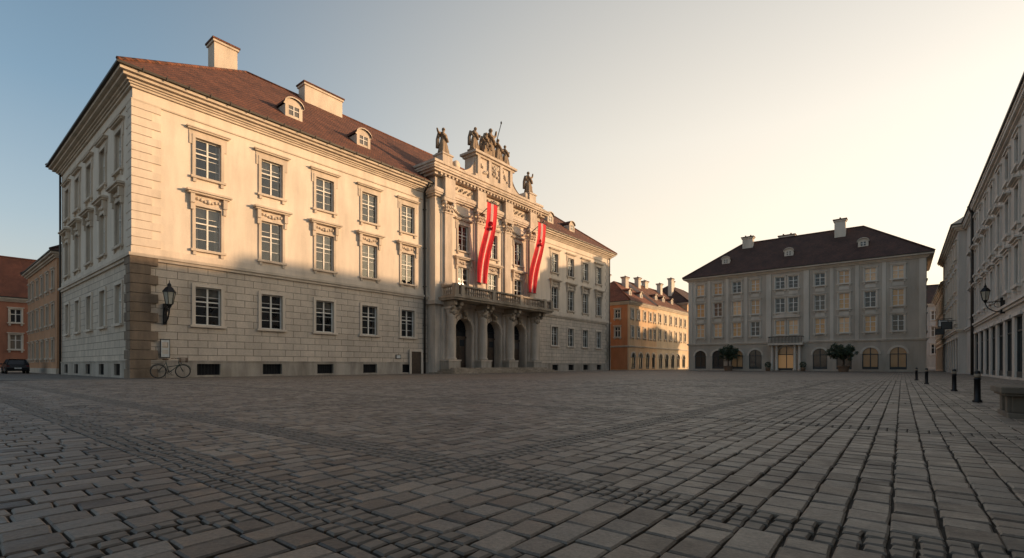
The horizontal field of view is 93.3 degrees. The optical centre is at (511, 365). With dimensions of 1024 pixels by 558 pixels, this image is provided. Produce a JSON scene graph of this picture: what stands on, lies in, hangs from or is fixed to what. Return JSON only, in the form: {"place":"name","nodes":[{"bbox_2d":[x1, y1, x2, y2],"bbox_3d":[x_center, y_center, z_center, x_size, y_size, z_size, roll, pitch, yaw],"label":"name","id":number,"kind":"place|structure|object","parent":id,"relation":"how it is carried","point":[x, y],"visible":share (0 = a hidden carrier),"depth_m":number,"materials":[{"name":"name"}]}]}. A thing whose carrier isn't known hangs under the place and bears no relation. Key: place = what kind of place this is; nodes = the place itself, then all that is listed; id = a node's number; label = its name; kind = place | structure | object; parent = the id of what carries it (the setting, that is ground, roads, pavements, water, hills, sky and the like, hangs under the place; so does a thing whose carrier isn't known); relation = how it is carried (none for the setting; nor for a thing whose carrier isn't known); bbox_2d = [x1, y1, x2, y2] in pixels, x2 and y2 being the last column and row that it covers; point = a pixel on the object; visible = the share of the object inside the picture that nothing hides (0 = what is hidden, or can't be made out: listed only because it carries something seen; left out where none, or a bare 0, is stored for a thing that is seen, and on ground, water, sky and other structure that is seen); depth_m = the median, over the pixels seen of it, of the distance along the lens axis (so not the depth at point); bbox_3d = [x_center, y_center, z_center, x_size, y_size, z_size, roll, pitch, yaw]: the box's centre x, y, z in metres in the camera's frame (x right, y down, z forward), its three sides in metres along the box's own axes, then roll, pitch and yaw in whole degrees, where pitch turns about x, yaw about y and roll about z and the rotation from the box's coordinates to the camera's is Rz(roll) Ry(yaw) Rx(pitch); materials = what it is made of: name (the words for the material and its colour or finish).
{"place":"outdoors","nodes":[
{"label":"outdoors","id":0,"kind":"place"},
{"bbox_2d":[0,369,1009,379],"bbox_3d":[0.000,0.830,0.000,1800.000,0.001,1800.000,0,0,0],"label":"ground","id":1,"kind":"structure","parent":0,"point":[675,374],"depth_m":36.64,"materials":[{"name":"grey stone"}]},
{"bbox_2d":[0,359,29,373],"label":"parked car","id":2,"kind":"object","parent":1,"relation":"on","point":[22,365],"visible":1,"depth_m":49.29,"materials":[{"name":"paint"}]},
{"bbox_2d":[0,255,35,371],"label":"red townhouse","id":3,"kind":"structure","parent":1,"relation":"on","point":[13,313],"depth_m":65.31,"materials":[{"name":"paint"}]},
{"bbox_2d":[10,310,20,348],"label":"window panes","id":4,"kind":"structure","parent":3,"relation":"in","point":[12,337],"depth_m":65.06,"materials":[{"name":"black glass"}]},
{"bbox_2d":[10,309,21,348],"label":"window frames","id":5,"kind":"structure","parent":3,"relation":"in","point":[15,314],"depth_m":65.09,"materials":[{"name":"white paint"}]},
{"bbox_2d":[20,244,61,373],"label":"terracotta townhouse","id":6,"kind":"structure","parent":1,"relation":"on","point":[41,274],"depth_m":51.68,"materials":[{"name":"paint"}]},
{"bbox_2d":[150,358,190,377],"bbox_3d":[-22.308,0.153,31.672,0.744,1.354,2.271,0,0,27],"label":"parked bicycle","id":7,"kind":"object","parent":1,"relation":"on","point":[176,367],"visible":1,"depth_m":31.73,"materials":[{"name":"metal"}]},
{"bbox_2d":[45,36,616,377],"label":"baroque town hall","id":8,"kind":"structure","parent":1,"relation":"on","point":[265,227],"depth_m":40.90,"materials":[{"name":"beige paint"}]},
{"bbox_2d":[160,339,169,357],"bbox_3d":[-23.319,-1.145,32.507,0.074,1.250,0.550,0,0,39],"label":"notice board","id":9,"kind":"object","parent":8,"relation":"attached to","point":[164,348],"visible":1,"depth_m":32.48,"materials":[{"name":"white paper"}]},
{"bbox_2d":[162,280,175,324],"bbox_3d":[-22.869,-4.213,32.285,0.770,2.886,1.359,0,0,-34],"label":"wall lantern","id":10,"kind":"object","parent":8,"relation":"attached to","point":[169,292],"depth_m":31.98,"materials":[{"name":"black metal"}]},
{"bbox_2d":[78,106,599,347],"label":"window frames","id":11,"kind":"structure","parent":8,"relation":"in","point":[207,143],"depth_m":41.81,"materials":[{"name":"white paint"}]},
{"bbox_2d":[120,105,572,322],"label":"window panes","id":12,"kind":"structure","parent":8,"relation":"in","point":[296,114],"depth_m":41.42,"materials":[{"name":"black glass"}]},
{"bbox_2d":[435,128,450,154],"bbox_3d":[-7.442,-23.802,51.291,1.184,2.965,1.894,0,0,39],"label":"stone statue","id":13,"kind":"object","parent":8,"relation":"on","point":[442,145],"visible":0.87,"depth_m":51.07,"materials":[{"name":"stone"}]},
{"bbox_2d":[412,319,519,373],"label":"doors","id":14,"kind":"structure","parent":8,"relation":"in","point":[461,337],"depth_m":54.45,"materials":[{"name":"brown wood"}]},
{"bbox_2d":[467,127,480,150],"bbox_3d":[-4.309,-25.952,55.482,1.122,2.863,1.612,0,0,39],"label":"stone statue","id":15,"kind":"object","parent":8,"relation":"on","point":[473,142],"visible":0.84,"depth_m":55.11,"materials":[{"name":"stone"}]},
{"bbox_2d":[479,132,492,155],"bbox_3d":[-3.029,-25.952,56.740,1.343,2.863,1.578,0,0,39],"label":"stone statue","id":16,"kind":"object","parent":8,"relation":"on","point":[486,147],"visible":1,"depth_m":56.42,"materials":[{"name":"stone"}]},
{"bbox_2d":[477,201,498,283],"bbox_3d":[-2.877,-13.713,53.944,2.397,8.955,2.001,0,0,35],"label":"hanging flag","id":17,"kind":"object","parent":8,"relation":"hanging from","point":[486,247],"visible":1,"depth_m":53.79,"materials":[{"name":"red fabric"}]},
{"bbox_2d":[482,121,501,158],"bbox_3d":[-2.391,-27.133,58.024,1.502,5.225,2.888,0,0,39],"label":"stone statue","id":18,"kind":"object","parent":8,"relation":"on","point":[491,137],"visible":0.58,"depth_m":57.53,"materials":[{"name":"stone"}]},
{"bbox_2d":[494,139,504,162],"bbox_3d":[-1.819,-25.952,58.331,1.120,2.863,1.833,0,0,39],"label":"stone statue","id":19,"kind":"object","parent":8,"relation":"on","point":[498,149],"visible":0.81,"depth_m":58.20,"materials":[{"name":"stone"}]},
{"bbox_2d":[501,145,509,164],"bbox_3d":[-0.841,-25.850,59.793,1.049,2.660,1.450,0,0,39],"label":"stone statue","id":20,"kind":"object","parent":8,"relation":"on","point":[505,153],"visible":0.7,"depth_m":59.53,"materials":[{"name":"stone"}]},
{"bbox_2d":[523,172,532,192],"bbox_3d":[2.157,-23.803,63.207,1.190,2.966,1.701,0,0,39],"label":"stone statue","id":21,"kind":"object","parent":8,"relation":"on","point":[527,182],"visible":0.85,"depth_m":62.83,"materials":[{"name":"stone"}]},
{"bbox_2d":[528,221,546,293],"bbox_3d":[3.084,-13.713,61.341,2.397,8.955,2.001,0,0,35],"label":"hanging flag","id":22,"kind":"object","parent":8,"relation":"hanging from","point":[536,262],"visible":1,"depth_m":61.21,"materials":[{"name":"red fabric"}]},
{"bbox_2d":[0,380,1023,557],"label":"paving setts","id":23,"kind":"structure","parent":1,"relation":"on","point":[507,469],"depth_m":3.74,"materials":[{"name":"stone"}]},
{"bbox_2d":[915,368,917,379],"bbox_3d":[22.000,0.470,26.300,0.170,0.720,0.170,0,0,0],"label":"street bollard","id":24,"kind":"object","parent":23,"relation":"on","point":[916,373],"visible":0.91,"depth_m":26.26,"materials":[{"name":"black metal"}]},
{"bbox_2d":[924,368,928,383],"bbox_3d":[18.000,0.470,21.000,0.170,0.720,0.170,0,0,0],"label":"street bollard","id":25,"kind":"object","parent":23,"relation":"on","point":[926,375],"visible":0.92,"depth_m":20.96,"materials":[{"name":"black metal"}]},
{"bbox_2d":[951,369,957,390],"bbox_3d":[13.900,0.470,15.200,0.170,0.720,0.170,0,0,0],"label":"street bollard","id":26,"kind":"object","parent":23,"relation":"on","point":[954,379],"visible":0.95,"depth_m":15.15,"materials":[{"name":"black metal"}]},
{"bbox_2d":[972,371,982,402],"bbox_3d":[10.200,0.470,10.600,0.170,0.720,0.170,0,0,0],"label":"street bollard","id":27,"kind":"object","parent":23,"relation":"on","point":[977,386],"visible":0.96,"depth_m":10.56,"materials":[{"name":"black metal"}]},
{"bbox_2d":[990,385,1023,418],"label":"stone bench","id":28,"kind":"object","parent":23,"relation":"on","point":[1011,401],"visible":0.91,"depth_m":7.42,"materials":[{"name":"grey stone"}]},
{"bbox_2d":[610,274,660,369],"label":"orange townhouse","id":29,"kind":"structure","parent":1,"relation":"on","point":[633,317],"depth_m":90.52,"materials":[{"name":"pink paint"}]},
{"bbox_2d":[615,309,654,368],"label":"window frames","id":30,"kind":"structure","parent":29,"relation":"in","point":[632,357],"depth_m":92.26,"materials":[{"name":"white paint"}]},
{"bbox_2d":[616,292,654,366],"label":"window panes","id":31,"kind":"structure","parent":29,"relation":"in","point":[630,292],"depth_m":91.88,"materials":[{"name":"black glass"}]},
{"bbox_2d":[611,276,687,369],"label":"ochre townhouse","id":32,"kind":"structure","parent":1,"relation":"on","point":[672,315],"depth_m":104.59,"materials":[{"name":"paint"}]},
{"bbox_2d":[656,297,684,366],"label":"window panes","id":33,"kind":"structure","parent":32,"relation":"in","point":[656,297],"depth_m":105.11,"materials":[{"name":"black glass"}]},
{"bbox_2d":[659,299,684,368],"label":"window frames","id":34,"kind":"structure","parent":32,"relation":"in","point":[663,299],"depth_m":104.52,"materials":[{"name":"white paint"}]},
{"bbox_2d":[663,277,687,368],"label":"tall townhouse","id":35,"kind":"structure","parent":1,"relation":"on","point":[677,295],"depth_m":116.94,"materials":[{"name":"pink paint"}]},
{"bbox_2d":[718,344,739,370],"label":"round planter tree","id":36,"kind":"object","parent":1,"relation":"on","point":[729,353],"visible":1,"depth_m":75.30,"materials":[{"name":"green plant"}]},
{"bbox_2d":[764,362,770,370],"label":"potted shrub","id":37,"kind":"object","parent":1,"relation":"on","point":[768,367],"visible":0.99,"depth_m":72.95,"materials":[{"name":"green plant"}]},
{"bbox_2d":[800,362,806,370],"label":"potted shrub","id":38,"kind":"object","parent":1,"relation":"on","point":[803,368],"visible":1,"depth_m":70.08,"materials":[{"name":"green plant"}]},
{"bbox_2d":[682,217,935,371],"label":"grey palace","id":39,"kind":"structure","parent":1,"relation":"on","point":[788,302],"depth_m":71.34,"materials":[{"name":"beige paint"}]},
{"bbox_2d":[695,242,906,369],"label":"window frames","id":40,"kind":"structure","parent":39,"relation":"in","point":[900,368],"depth_m":72.61,"materials":[{"name":"white paint"}]},
{"bbox_2d":[695,241,906,366],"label":"window panes","id":41,"kind":"structure","parent":39,"relation":"in","point":[819,360],"depth_m":70.76,"materials":[{"name":"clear glass"}]},
{"bbox_2d":[824,342,858,371],"bbox_3d":[43.600,-1.106,63.966,3.720,3.872,3.438,0,0,0],"label":"round planter tree","id":42,"kind":"object","parent":1,"relation":"on","point":[837,353],"visible":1,"depth_m":63.35,"materials":[{"name":"green plant"}]},
{"bbox_2d":[927,284,938,369],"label":"white townhouse","id":43,"kind":"structure","parent":1,"relation":"on","point":[931,335],"depth_m":99.07,"materials":[{"name":"grey paint"}]},
{"bbox_2d":[931,311,935,353],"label":"window frames","id":44,"kind":"structure","parent":43,"relation":"in","point":[931,311],"depth_m":98.96,"materials":[{"name":"white paint"}]},
{"bbox_2d":[932,311,935,353],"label":"window panes","id":45,"kind":"structure","parent":43,"relation":"in","point":[932,311],"depth_m":98.91,"materials":[{"name":"black glass"}]},
{"bbox_2d":[931,281,942,370],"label":"brown townhouse","id":46,"kind":"structure","parent":1,"relation":"on","point":[937,300],"depth_m":77.19,"materials":[{"name":"paint"}]},
{"bbox_2d":[943,230,966,373],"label":"walls","id":47,"kind":"structure","parent":1,"relation":"on","point":[949,357],"depth_m":48.52,"materials":[{"name":"grey paint"}]},
{"bbox_2d":[934,327,944,334],"bbox_3d":[52.484,-4.235,59.102,1.300,0.930,0.100,0,0,39],"label":"hanging shop sign","id":48,"kind":"object","parent":47,"relation":"attached to","point":[939,331],"visible":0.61,"depth_m":59.17,"materials":[{"name":"black metal"}]},
{"bbox_2d":[938,318,951,326],"bbox_3d":[48.719,-4.835,54.430,1.300,0.930,0.100,0,0,39],"label":"hanging shop sign","id":49,"kind":"object","parent":47,"relation":"attached to","point":[939,323],"visible":0.56,"depth_m":54.62,"materials":[{"name":"black metal"}]},
{"bbox_2d":[941,320,954,328],"bbox_3d":[45.268,-4.235,50.148,1.300,0.930,0.100,0,0,39],"label":"hanging shop sign","id":50,"kind":"object","parent":47,"relation":"attached to","point":[947,324],"visible":1,"depth_m":50.17,"materials":[{"name":"black metal"}]},
{"bbox_2d":[938,224,964,343],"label":"stone trim","id":51,"kind":"structure","parent":47,"relation":"attached to","point":[950,291],"depth_m":54.48,"materials":[{"name":"beige stone"}]},
{"bbox_2d":[937,223,960,264],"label":"gutters","id":52,"kind":"object","parent":51,"relation":"on","point":[946,240],"visible":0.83,"depth_m":53.90,"materials":[{"name":"grey metal"}]},
{"bbox_2d":[954,339,957,371],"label":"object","id":53,"kind":"structure","parent":47,"relation":"attached to","point":[957,355],"depth_m":50.67,"materials":[{"name":"grey"}]},
{"bbox_2d":[961,72,1023,380],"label":"pale palace","id":54,"kind":"structure","parent":1,"relation":"on","point":[992,222],"depth_m":31.32,"materials":[{"name":"grey paint"}]},
{"bbox_2d":[980,283,1004,313],"bbox_3d":[30.431,-4.269,30.640,1.122,1.998,0.558,0,0,39],"label":"wall lantern","id":55,"kind":"object","parent":54,"relation":"attached to","point":[985,292],"depth_m":30.68,"materials":[{"name":"black metal"}]},
{"bbox_2d":[976,315,1021,377],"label":"window frames","id":56,"kind":"structure","parent":54,"relation":"in","point":[1009,373],"depth_m":31.66,"materials":[{"name":"white paint"}]},
{"bbox_2d":[994,316,1020,370],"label":"window panes","id":57,"kind":"structure","parent":54,"relation":"in","point":[1020,316],"depth_m":29.79,"materials":[{"name":"black glass"}]},
{"bbox_2d":[0,0,1023,291],"label":"sky","id":58,"kind":"structure","parent":0,"point":[670,133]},
{"bbox_2d":[952,216,963,223],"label":"roof","id":59,"kind":"structure","parent":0,"point":[958,221],"depth_m":48.13,"materials":[{"name":"tile"}]}
]}

